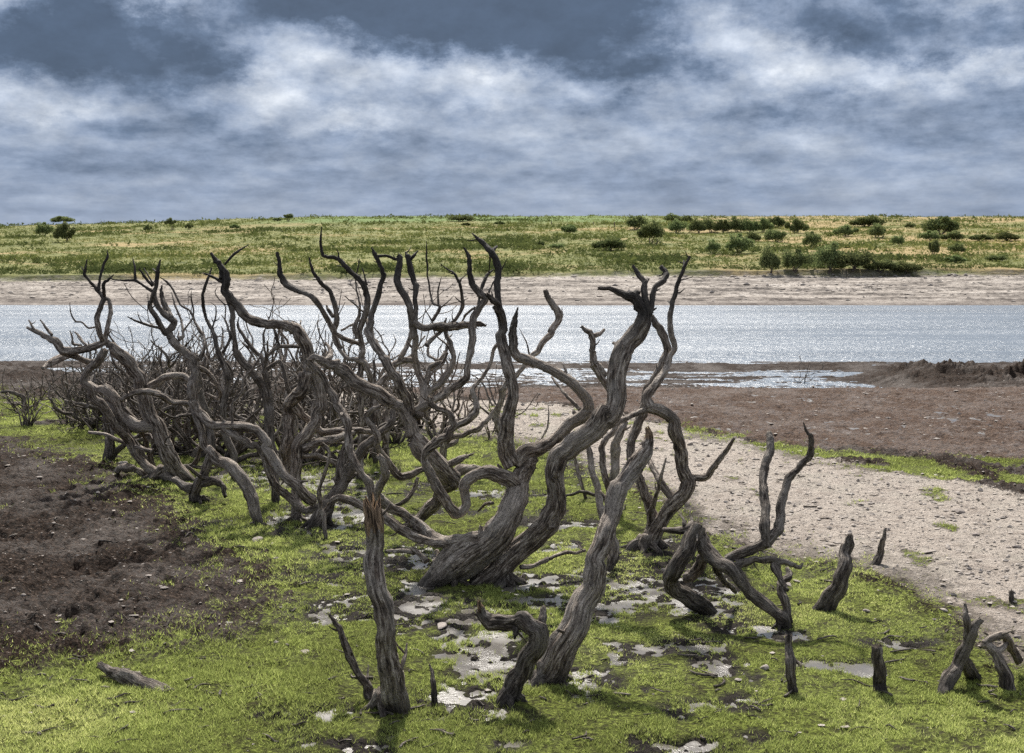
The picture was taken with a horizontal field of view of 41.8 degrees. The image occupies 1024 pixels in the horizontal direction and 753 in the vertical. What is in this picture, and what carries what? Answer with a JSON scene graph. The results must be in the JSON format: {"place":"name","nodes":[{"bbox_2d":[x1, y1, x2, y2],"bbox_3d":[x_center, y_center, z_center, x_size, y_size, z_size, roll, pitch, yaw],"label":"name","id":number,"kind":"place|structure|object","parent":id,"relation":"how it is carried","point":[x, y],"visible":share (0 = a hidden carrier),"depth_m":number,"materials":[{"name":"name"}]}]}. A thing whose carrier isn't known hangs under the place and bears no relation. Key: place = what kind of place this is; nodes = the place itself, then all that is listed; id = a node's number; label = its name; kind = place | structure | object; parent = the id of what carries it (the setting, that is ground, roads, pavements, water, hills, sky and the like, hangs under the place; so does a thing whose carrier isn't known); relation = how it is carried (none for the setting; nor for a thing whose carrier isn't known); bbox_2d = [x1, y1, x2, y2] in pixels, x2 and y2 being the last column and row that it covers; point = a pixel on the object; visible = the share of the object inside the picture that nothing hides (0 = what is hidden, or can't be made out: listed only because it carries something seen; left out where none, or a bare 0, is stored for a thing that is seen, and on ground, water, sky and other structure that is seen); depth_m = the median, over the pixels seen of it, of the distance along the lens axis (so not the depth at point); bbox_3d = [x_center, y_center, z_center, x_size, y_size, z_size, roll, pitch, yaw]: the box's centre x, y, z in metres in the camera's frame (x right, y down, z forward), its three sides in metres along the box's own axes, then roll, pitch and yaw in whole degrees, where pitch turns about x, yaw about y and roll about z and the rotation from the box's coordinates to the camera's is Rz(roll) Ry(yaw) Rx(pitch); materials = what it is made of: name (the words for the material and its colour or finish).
{"place":"outdoors","nodes":[
{"label":"outdoors","id":0,"kind":"place"},
{"bbox_2d":[0,358,1023,752],"bbox_3d":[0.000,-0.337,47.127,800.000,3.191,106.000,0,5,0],"label":"ground","id":1,"kind":"structure","parent":0,"point":[78,588],"depth_m":11.69,"materials":[{"name":"brown soil"}]},
{"bbox_2d":[0,390,47,426],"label":"dead shrub","id":2,"kind":"object","parent":1,"relation":"on","point":[17,408],"visible":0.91,"depth_m":21.90,"materials":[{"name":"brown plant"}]},
{"bbox_2d":[6,382,44,426],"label":"dead shrub","id":3,"kind":"object","parent":1,"relation":"on","point":[28,413],"visible":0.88,"depth_m":21.81,"materials":[{"name":"wood"}]},
{"bbox_2d":[0,368,62,413],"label":"dead shrub","id":4,"kind":"object","parent":1,"relation":"on","point":[40,389],"visible":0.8,"depth_m":24.06,"materials":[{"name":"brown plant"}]},
{"bbox_2d":[44,359,89,411],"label":"dead shrub","id":5,"kind":"object","parent":1,"relation":"on","point":[65,373],"visible":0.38,"depth_m":23.40,"materials":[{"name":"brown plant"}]},
{"bbox_2d":[65,331,136,429],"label":"dead shrub","id":6,"kind":"object","parent":1,"relation":"on","point":[92,424],"visible":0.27,"depth_m":21.16,"materials":[{"name":"wood"}]},
{"bbox_2d":[64,362,155,435],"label":"dead shrub","id":7,"kind":"object","parent":1,"relation":"on","point":[96,412],"visible":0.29,"depth_m":20.67,"materials":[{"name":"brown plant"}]},
{"bbox_2d":[26,250,202,482],"bbox_3d":[-4.747,0.011,16.101,2.007,3.063,0.909,-1,5,-10],"label":"dead tree","id":8,"kind":"object","parent":1,"relation":"on","point":[153,423],"visible":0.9,"depth_m":16.11,"materials":[{"name":"brown wood"}]},
{"bbox_2d":[69,329,188,460],"bbox_3d":[-5.055,0.276,17.916,1.568,1.855,0.839,0,5,0],"label":"dead shrub","id":9,"kind":"object","parent":1,"relation":"on","point":[111,452],"visible":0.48,"depth_m":17.82,"materials":[{"name":"wood"}]},
{"bbox_2d":[113,463,146,476],"bbox_3d":[-4.647,1.200,16.533,0.532,0.277,0.134,-1,5,-17],"label":"driftwood","id":10,"kind":"object","parent":1,"relation":"on","point":[126,468],"visible":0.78,"depth_m":16.47,"materials":[{"name":"grey wood"}]},
{"bbox_2d":[73,352,194,455],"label":"dead shrub","id":11,"kind":"object","parent":1,"relation":"on","point":[153,446],"visible":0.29,"depth_m":18.25,"materials":[{"name":"wood"}]},
{"bbox_2d":[96,661,174,690],"bbox_3d":[-2.286,1.957,8.260,0.751,0.303,0.169,2,5,24],"label":"fallen log","id":12,"kind":"object","parent":1,"relation":"on","point":[123,676],"visible":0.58,"depth_m":8.25,"materials":[{"name":"grey wood"}]},
{"bbox_2d":[95,347,208,440],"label":"dead shrub","id":13,"kind":"object","parent":1,"relation":"on","point":[170,410],"visible":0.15,"depth_m":19.60,"materials":[{"name":"wood"}]},
{"bbox_2d":[125,362,188,451],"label":"dead shrub","id":14,"kind":"object","parent":1,"relation":"on","point":[170,433],"visible":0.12,"depth_m":18.70,"materials":[{"name":"wood"}]},
{"bbox_2d":[100,351,238,468],"bbox_3d":[-4.332,0.467,16.541,1.511,1.762,1.174,2,5,27],"label":"dead shrub","id":15,"kind":"object","parent":1,"relation":"on","point":[148,457],"visible":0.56,"depth_m":16.73,"materials":[{"name":"wood"}]},
{"bbox_2d":[103,354,256,456],"bbox_3d":[-4.471,0.458,17.866,1.391,1.544,1.882,3,6,34],"label":"dead shrub","id":16,"kind":"object","parent":1,"relation":"on","point":[184,439],"visible":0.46,"depth_m":18.27,"materials":[{"name":"wood"}]},
{"bbox_2d":[146,340,214,392],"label":"dead shrub","id":17,"kind":"object","parent":1,"relation":"on","point":[172,354],"visible":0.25,"depth_m":23.26,"materials":[{"name":"wood"}]},
{"bbox_2d":[171,376,226,503],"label":"dead tree","id":18,"kind":"object","parent":1,"relation":"on","point":[202,479],"visible":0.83,"depth_m":14.77,"materials":[{"name":"wood"}]},
{"bbox_2d":[179,338,240,440],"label":"dead shrub","id":19,"kind":"object","parent":1,"relation":"on","point":[210,385],"visible":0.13,"depth_m":19.90,"materials":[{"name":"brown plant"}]},
{"bbox_2d":[164,290,259,405],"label":"dead shrub","id":20,"kind":"object","parent":1,"relation":"on","point":[205,363],"visible":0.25,"depth_m":23.20,"materials":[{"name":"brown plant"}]},
{"bbox_2d":[170,335,254,457],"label":"dead shrub","id":21,"kind":"object","parent":1,"relation":"on","point":[193,454],"visible":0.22,"depth_m":18.56,"materials":[{"name":"wood"}]},
{"bbox_2d":[196,268,231,380],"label":"dead tree","id":22,"kind":"object","parent":1,"relation":"on","point":[224,366],"visible":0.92,"depth_m":14.72,"materials":[{"name":"wood"}]},
{"bbox_2d":[153,351,282,433],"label":"dead shrub","id":23,"kind":"object","parent":1,"relation":"on","point":[240,409],"visible":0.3,"depth_m":18.88,"materials":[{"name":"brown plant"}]},
{"bbox_2d":[179,365,260,449],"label":"dead shrub","id":24,"kind":"object","parent":1,"relation":"on","point":[218,442],"visible":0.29,"depth_m":18.77,"materials":[{"name":"wood"}]},
{"bbox_2d":[215,288,237,478],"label":"dead tree","id":25,"kind":"object","parent":1,"relation":"on","point":[230,446],"visible":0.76,"depth_m":16.46,"materials":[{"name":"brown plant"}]},
{"bbox_2d":[173,378,279,454],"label":"dead shrub","id":26,"kind":"object","parent":1,"relation":"on","point":[219,449],"visible":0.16,"depth_m":18.65,"materials":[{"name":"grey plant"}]},
{"bbox_2d":[109,259,363,526],"bbox_3d":[-2.754,0.203,13.681,2.669,2.809,1.001,0,5,0],"label":"dead tree","id":27,"kind":"object","parent":1,"relation":"on","point":[233,468],"visible":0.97,"depth_m":13.52,"materials":[{"name":"wood"}]},
{"bbox_2d":[211,350,278,458],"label":"dead shrub","id":28,"kind":"object","parent":1,"relation":"on","point":[243,419],"visible":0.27,"depth_m":18.17,"materials":[{"name":"wood"}]},
{"bbox_2d":[211,335,294,418],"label":"dead shrub","id":29,"kind":"object","parent":1,"relation":"on","point":[253,390],"visible":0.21,"depth_m":22.44,"materials":[{"name":"wood"}]},
{"bbox_2d":[233,341,275,463],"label":"dead shrub","id":30,"kind":"object","parent":1,"relation":"on","point":[252,417],"visible":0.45,"depth_m":17.67,"materials":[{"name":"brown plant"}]},
{"bbox_2d":[224,299,299,503],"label":"dead tree","id":31,"kind":"object","parent":1,"relation":"on","point":[264,385],"visible":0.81,"depth_m":15.01,"materials":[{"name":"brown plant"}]},
{"bbox_2d":[216,351,327,459],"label":"dead shrub","id":32,"kind":"object","parent":1,"relation":"on","point":[285,396],"visible":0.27,"depth_m":17.89,"materials":[{"name":"wood"}]},
{"bbox_2d":[234,317,310,389],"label":"dead shrub","id":33,"kind":"object","parent":1,"relation":"on","point":[281,375],"visible":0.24,"depth_m":27.55,"materials":[{"name":"wood"}]},
{"bbox_2d":[249,277,301,408],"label":"dead shrub","id":34,"kind":"object","parent":1,"relation":"on","point":[283,358],"visible":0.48,"depth_m":22.89,"materials":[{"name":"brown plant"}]},
{"bbox_2d":[203,244,371,522],"bbox_3d":[-2.254,0.111,13.875,1.800,2.955,0.738,-1,5,-14],"label":"dead tree","id":35,"kind":"object","parent":1,"relation":"on","point":[292,448],"visible":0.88,"depth_m":13.92,"materials":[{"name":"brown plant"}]},
{"bbox_2d":[237,337,365,431],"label":"dead shrub","id":36,"kind":"object","parent":1,"relation":"on","point":[292,381],"visible":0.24,"depth_m":20.77,"materials":[{"name":"wood"}]},
{"bbox_2d":[260,376,370,465],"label":"dead shrub","id":37,"kind":"object","parent":1,"relation":"on","point":[296,432],"visible":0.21,"depth_m":17.51,"materials":[{"name":"wood"}]},
{"bbox_2d":[272,227,374,480],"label":"dead tree","id":38,"kind":"object","parent":1,"relation":"on","point":[362,362],"visible":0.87,"depth_m":16.45,"materials":[{"name":"wood"}]},
{"bbox_2d":[316,443,330,538],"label":"bare stem","id":39,"kind":"object","parent":1,"relation":"on","point":[322,511],"visible":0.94,"depth_m":12.90,"materials":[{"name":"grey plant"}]},
{"bbox_2d":[260,371,400,463],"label":"dead shrub","id":40,"kind":"object","parent":1,"relation":"on","point":[333,455],"visible":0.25,"depth_m":17.44,"materials":[{"name":"wood"}]},
{"bbox_2d":[274,350,404,459],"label":"dead shrub","id":41,"kind":"object","parent":1,"relation":"on","point":[382,414],"visible":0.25,"depth_m":18.04,"materials":[{"name":"wood"}]},
{"bbox_2d":[300,408,395,530],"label":"dead tree","id":42,"kind":"object","parent":1,"relation":"on","point":[345,476],"visible":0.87,"depth_m":13.82,"materials":[{"name":"wood"}]},
{"bbox_2d":[328,613,373,702],"bbox_3d":[-0.952,1.706,8.046,0.313,0.580,0.169,0,5,0],"label":"tree snag","id":43,"kind":"object","parent":1,"relation":"on","point":[363,679],"visible":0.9,"depth_m":8.02,"materials":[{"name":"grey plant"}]},
{"bbox_2d":[284,330,447,462],"bbox_3d":[-2.202,0.324,17.903,1.182,1.844,3.127,-4,6,-40],"label":"dead shrub","id":44,"kind":"object","parent":1,"relation":"on","point":[323,424],"visible":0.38,"depth_m":17.93,"materials":[{"name":"wood"}]},
{"bbox_2d":[370,360,378,463],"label":"bare stem","id":45,"kind":"object","parent":1,"relation":"on","point":[372,419],"visible":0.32,"depth_m":17.66,"materials":[{"name":"grey plant"}]},
{"bbox_2d":[360,492,410,716],"bbox_3d":[-0.729,1.382,7.793,0.316,1.435,0.336,4,6,41],"label":"tree post","id":46,"kind":"object","parent":1,"relation":"on","point":[390,693],"visible":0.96,"depth_m":7.67,"materials":[{"name":"brown plant"}]},
{"bbox_2d":[373,330,412,456],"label":"dead tree","id":47,"kind":"object","parent":1,"relation":"on","point":[398,361],"visible":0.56,"depth_m":17.69,"materials":[{"name":"wood"}]},
{"bbox_2d":[305,241,506,527],"bbox_3d":[-1.033,0.153,13.041,1.926,2.950,0.800,-2,5,-22],"label":"dead tree","id":48,"kind":"object","parent":1,"relation":"on","point":[409,413],"visible":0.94,"depth_m":12.88,"materials":[{"name":"brown wood"}]},
{"bbox_2d":[429,664,437,706],"bbox_3d":[-0.478,1.869,8.013,0.046,0.282,0.127,-2,5,-24],"label":"wood peg","id":49,"kind":"object","parent":1,"relation":"on","point":[434,700],"visible":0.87,"depth_m":7.97,"materials":[{"name":"grey wood"}]},
{"bbox_2d":[383,365,495,439],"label":"dead shrub","id":50,"kind":"object","parent":1,"relation":"on","point":[428,431],"visible":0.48,"depth_m":20.13,"materials":[{"name":"wood"}]},
{"bbox_2d":[440,343,496,459],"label":"dead tree","id":51,"kind":"object","parent":1,"relation":"on","point":[469,418],"visible":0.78,"depth_m":17.04,"materials":[{"name":"wood"}]},
{"bbox_2d":[374,233,594,586],"bbox_3d":[-0.253,0.307,11.152,1.967,3.007,0.825,-2,5,-20],"label":"dead tree","id":52,"kind":"object","parent":1,"relation":"on","point":[461,558],"visible":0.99,"depth_m":11.10,"materials":[{"name":"brown wood"}]},
{"bbox_2d":[472,599,549,708],"bbox_3d":[0.002,1.693,8.021,0.477,0.711,0.232,2,5,28],"label":"hooked stump","id":53,"kind":"object","parent":1,"relation":"on","point":[529,656],"visible":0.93,"depth_m":7.96,"materials":[{"name":"wood"}]},
{"bbox_2d":[0,384,1023,752],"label":"marsh grass","id":54,"kind":"structure","parent":1,"relation":"on","point":[244,672],"depth_m":8.52,"materials":[{"name":"green plant"}]},
{"bbox_2d":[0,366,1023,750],"bbox_3d":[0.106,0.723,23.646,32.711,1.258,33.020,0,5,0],"label":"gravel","id":55,"kind":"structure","parent":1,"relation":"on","point":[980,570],"depth_m":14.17,"materials":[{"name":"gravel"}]},
{"bbox_2d":[0,443,1023,747],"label":"twig litter","id":56,"kind":"object","parent":1,"relation":"on","point":[702,673],"visible":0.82,"depth_m":8.46,"materials":[{"name":"brown plant"}]},
{"bbox_2d":[493,289,562,435],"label":"dead tree","id":57,"kind":"object","parent":1,"relation":"on","point":[556,323],"visible":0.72,"depth_m":19.34,"materials":[{"name":"wood"}]},
{"bbox_2d":[469,265,668,587],"bbox_3d":[0.467,0.476,11.024,1.767,2.787,0.633,-1,5,-8],"label":"dead tree","id":58,"kind":"object","parent":1,"relation":"on","point":[543,528],"visible":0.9,"depth_m":10.93,"materials":[{"name":"brown wood"}]},
{"bbox_2d":[529,426,653,686],"bbox_3d":[0.529,1.206,8.637,1.151,1.698,0.344,-4,6,-39],"label":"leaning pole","id":59,"kind":"object","parent":1,"relation":"on","point":[554,663],"visible":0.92,"depth_m":8.48,"materials":[{"name":"brown plant"}]},
{"bbox_2d":[586,446,621,570],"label":"dead tree","id":60,"kind":"object","parent":1,"relation":"on","point":[613,556],"visible":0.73,"depth_m":11.71,"materials":[{"name":"wood"}]},
{"bbox_2d":[580,325,630,513],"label":"dead tree","id":61,"kind":"object","parent":1,"relation":"on","point":[600,372],"visible":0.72,"depth_m":14.24,"materials":[{"name":"wood"}]},
{"bbox_2d":[612,251,735,553],"bbox_3d":[1.327,0.308,12.371,1.243,2.927,0.859,-1,5,-12],"label":"dead tree","id":62,"kind":"object","parent":1,"relation":"on","point":[650,537],"visible":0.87,"depth_m":12.33,"materials":[{"name":"wood"}]},
{"bbox_2d":[662,422,815,631],"bbox_3d":[1.709,1.133,10.066,1.059,1.571,0.944,2,5,25],"label":"dead tree","id":63,"kind":"object","parent":1,"relation":"on","point":[731,565],"visible":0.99,"depth_m":9.85,"materials":[{"name":"brown wood"}]},
{"bbox_2d":[784,633,797,692],"bbox_3d":[1.725,1.820,8.242,0.106,0.467,0.160,0,5,0],"label":"wood stake","id":64,"kind":"object","parent":1,"relation":"on","point":[790,666],"visible":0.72,"depth_m":8.18,"materials":[{"name":"grey wood"}]},
{"bbox_2d":[811,534,854,611],"bbox_3d":[2.444,1.542,10.158,0.402,0.683,0.216,-2,5,-20],"label":"curved stump","id":65,"kind":"object","parent":1,"relation":"on","point":[833,594],"visible":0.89,"depth_m":10.10,"materials":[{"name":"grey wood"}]},
{"bbox_2d":[869,527,886,564],"bbox_3d":[3.143,1.522,11.577,0.182,0.449,0.092,-2,5,-20],"label":"pointed stump","id":66,"kind":"object","parent":1,"relation":"on","point":[877,558],"visible":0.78,"depth_m":11.56,"materials":[{"name":"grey wood"}]},
{"bbox_2d":[871,643,887,693],"bbox_3d":[2.253,1.838,8.192,0.101,0.422,0.117,-3,5,-30],"label":"wood stake","id":67,"kind":"object","parent":1,"relation":"on","point":[879,675],"visible":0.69,"depth_m":8.17,"materials":[{"name":"grey wood"}]},
{"bbox_2d":[936,603,983,694],"bbox_3d":[2.826,1.734,8.301,0.663,0.690,0.187,-5,6,-44],"label":"forked stump","id":68,"kind":"object","parent":1,"relation":"on","point":[952,672],"visible":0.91,"depth_m":8.22,"materials":[{"name":"wood"}]},
{"bbox_2d":[980,630,1022,690],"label":"root knot","id":69,"kind":"object","parent":1,"relation":"on","point":[1005,675],"visible":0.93,"depth_m":8.29,"materials":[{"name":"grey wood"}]},
{"bbox_2d":[0,305,1023,387],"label":"lake water","id":70,"kind":"structure","parent":0,"point":[747,334],"depth_m":65.44,"materials":[{"name":"grey liquid"}]},
{"bbox_2d":[0,216,1023,304],"bbox_3d":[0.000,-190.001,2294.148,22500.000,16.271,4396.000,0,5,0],"label":"hill","id":71,"kind":"structure","parent":0,"point":[701,294],"depth_m":139.01,"materials":[{"name":"green plant"}]},
{"bbox_2d":[52,221,75,241],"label":"bush","id":72,"kind":"object","parent":71,"relation":"on","point":[64,231],"visible":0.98,"depth_m":211.30,"materials":[{"name":"green plant"}]},
{"bbox_2d":[0,213,1023,274],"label":"hill scrub","id":73,"kind":"object","parent":71,"relation":"on","point":[520,242],"visible":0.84,"depth_m":176.31,"materials":[{"name":"green plant"}]},
{"bbox_2d":[1,273,1023,302],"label":"shore rubble","id":74,"kind":"object","parent":71,"relation":"on","point":[711,291],"visible":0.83,"depth_m":129.67,"materials":[{"name":"stone"}]},
{"bbox_2d":[591,236,628,249],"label":"bush","id":75,"kind":"object","parent":71,"relation":"on","point":[615,242],"visible":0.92,"depth_m":167.96,"materials":[{"name":"green plant"}]},
{"bbox_2d":[626,215,651,228],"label":"bush","id":76,"kind":"object","parent":71,"relation":"on","point":[633,222],"visible":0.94,"depth_m":225.95,"materials":[{"name":"green plant"}]},
{"bbox_2d":[636,219,664,243],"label":"hill tree","id":77,"kind":"object","parent":71,"relation":"on","point":[651,230],"visible":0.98,"depth_m":182.11,"materials":[{"name":"green plant"}]},
{"bbox_2d":[666,218,691,232],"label":"bush","id":78,"kind":"object","parent":71,"relation":"on","point":[676,225],"visible":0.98,"depth_m":220.52,"materials":[{"name":"green plant"}]},
{"bbox_2d":[724,232,754,253],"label":"bush","id":79,"kind":"object","parent":71,"relation":"on","point":[740,241],"visible":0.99,"depth_m":163.52,"materials":[{"name":"green plant"}]},
{"bbox_2d":[758,244,780,273],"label":"bush","id":80,"kind":"object","parent":71,"relation":"on","point":[768,258],"visible":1,"depth_m":139.09,"materials":[{"name":"green plant"}]},
{"bbox_2d":[763,229,787,241],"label":"bush","id":81,"kind":"object","parent":71,"relation":"on","point":[775,235],"visible":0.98,"depth_m":190.53,"materials":[{"name":"green plant"}]},
{"bbox_2d":[784,218,808,232],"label":"bush","id":82,"kind":"object","parent":71,"relation":"on","point":[797,224],"visible":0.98,"depth_m":213.46,"materials":[{"name":"green plant"}]},
{"bbox_2d":[781,248,812,272],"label":"bush","id":83,"kind":"object","parent":71,"relation":"on","point":[792,259],"visible":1,"depth_m":138.85,"materials":[{"name":"green plant"}]},
{"bbox_2d":[802,231,821,248],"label":"bush","id":84,"kind":"object","parent":71,"relation":"on","point":[812,238],"visible":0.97,"depth_m":174.85,"materials":[{"name":"green plant"}]},
{"bbox_2d":[809,241,843,273],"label":"bush","id":85,"kind":"object","parent":71,"relation":"on","point":[827,254],"visible":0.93,"depth_m":138.90,"materials":[{"name":"green plant"}]},
{"bbox_2d":[831,249,879,271],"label":"bush","id":86,"kind":"object","parent":71,"relation":"on","point":[855,259],"visible":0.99,"depth_m":138.61,"materials":[{"name":"green plant"}]},
{"bbox_2d":[848,215,886,226],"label":"bush","id":87,"kind":"object","parent":71,"relation":"on","point":[867,220],"visible":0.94,"depth_m":240.69,"materials":[{"name":"green plant"}]},
{"bbox_2d":[863,258,901,272],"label":"bush","id":88,"kind":"object","parent":71,"relation":"on","point":[886,264],"visible":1,"depth_m":138.98,"materials":[{"name":"green plant"}]},
{"bbox_2d":[889,261,924,273],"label":"bush","id":89,"kind":"object","parent":71,"relation":"on","point":[905,266],"visible":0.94,"depth_m":138.92,"materials":[{"name":"green plant"}]},
{"bbox_2d":[920,216,960,234],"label":"bush","id":90,"kind":"object","parent":71,"relation":"on","point":[944,223],"visible":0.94,"depth_m":207.45,"materials":[{"name":"green plant"}]},
{"bbox_2d":[0,0,1023,225],"label":"sky","id":91,"kind":"structure","parent":0,"point":[116,111],"materials":[{"name":"grey"}]},
{"bbox_2d":[215,395,1023,752],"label":"marsh water","id":92,"kind":"structure","parent":0,"point":[493,653],"depth_m":9.78,"materials":[{"name":"grey liquid"}]},
{"bbox_2d":[42,324,198,432],"bbox_3d":[-6.168,0.106,20.653,2.642,1.823,1.470,0,5,0],"label":"dead shrub","id":93,"kind":"object","parent":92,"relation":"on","point":[87,405],"visible":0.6,"depth_m":20.74,"materials":[{"name":"wood"}]},
{"bbox_2d":[111,284,244,452],"bbox_3d":[-4.783,-0.077,18.907,2.027,2.457,0.715,-4,6,-37],"label":"dead shrub","id":94,"kind":"object","parent":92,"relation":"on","point":[194,437],"visible":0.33,"depth_m":18.77,"materials":[{"name":"wood"}]},
{"bbox_2d":[149,322,253,443],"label":"dead shrub","id":95,"kind":"object","parent":92,"relation":"on","point":[250,360],"visible":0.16,"depth_m":19.64,"materials":[{"name":"wood"}]},
{"bbox_2d":[327,349,377,426],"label":"dead shrub","id":96,"kind":"object","parent":92,"relation":"on","point":[338,390],"visible":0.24,"depth_m":20.62,"materials":[{"name":"wood"}]},
{"bbox_2d":[306,283,467,426],"bbox_3d":[-1.958,-0.254,20.859,2.594,2.405,1.041,0,5,0],"label":"dead shrub","id":97,"kind":"object","parent":92,"relation":"on","point":[348,392],"visible":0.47,"depth_m":20.93,"materials":[{"name":"wood"}]},
{"bbox_2d":[354,352,437,443],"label":"dead shrub","id":98,"kind":"object","parent":92,"relation":"on","point":[396,438],"visible":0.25,"depth_m":19.72,"materials":[{"name":"wood"}]},
{"bbox_2d":[350,278,448,429],"bbox_3d":[-1.752,-0.344,21.498,2.226,2.519,0.805,-4,6,-39],"label":"dead shrub","id":99,"kind":"object","parent":92,"relation":"on","point":[383,369],"visible":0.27,"depth_m":21.40,"materials":[{"name":"wood"}]},
{"bbox_2d":[384,354,445,427],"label":"dead shrub","id":100,"kind":"object","parent":92,"relation":"on","point":[419,421],"visible":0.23,"depth_m":21.38,"materials":[{"name":"wood"}]},
{"bbox_2d":[403,339,459,394],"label":"dead shrub","id":101,"kind":"object","parent":92,"relation":"on","point":[456,365],"visible":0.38,"depth_m":25.70,"materials":[{"name":"wood"}]},
{"bbox_2d":[384,375,480,427],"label":"dead shrub","id":102,"kind":"object","parent":92,"relation":"on","point":[449,406],"visible":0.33,"depth_m":21.41,"materials":[{"name":"wood"}]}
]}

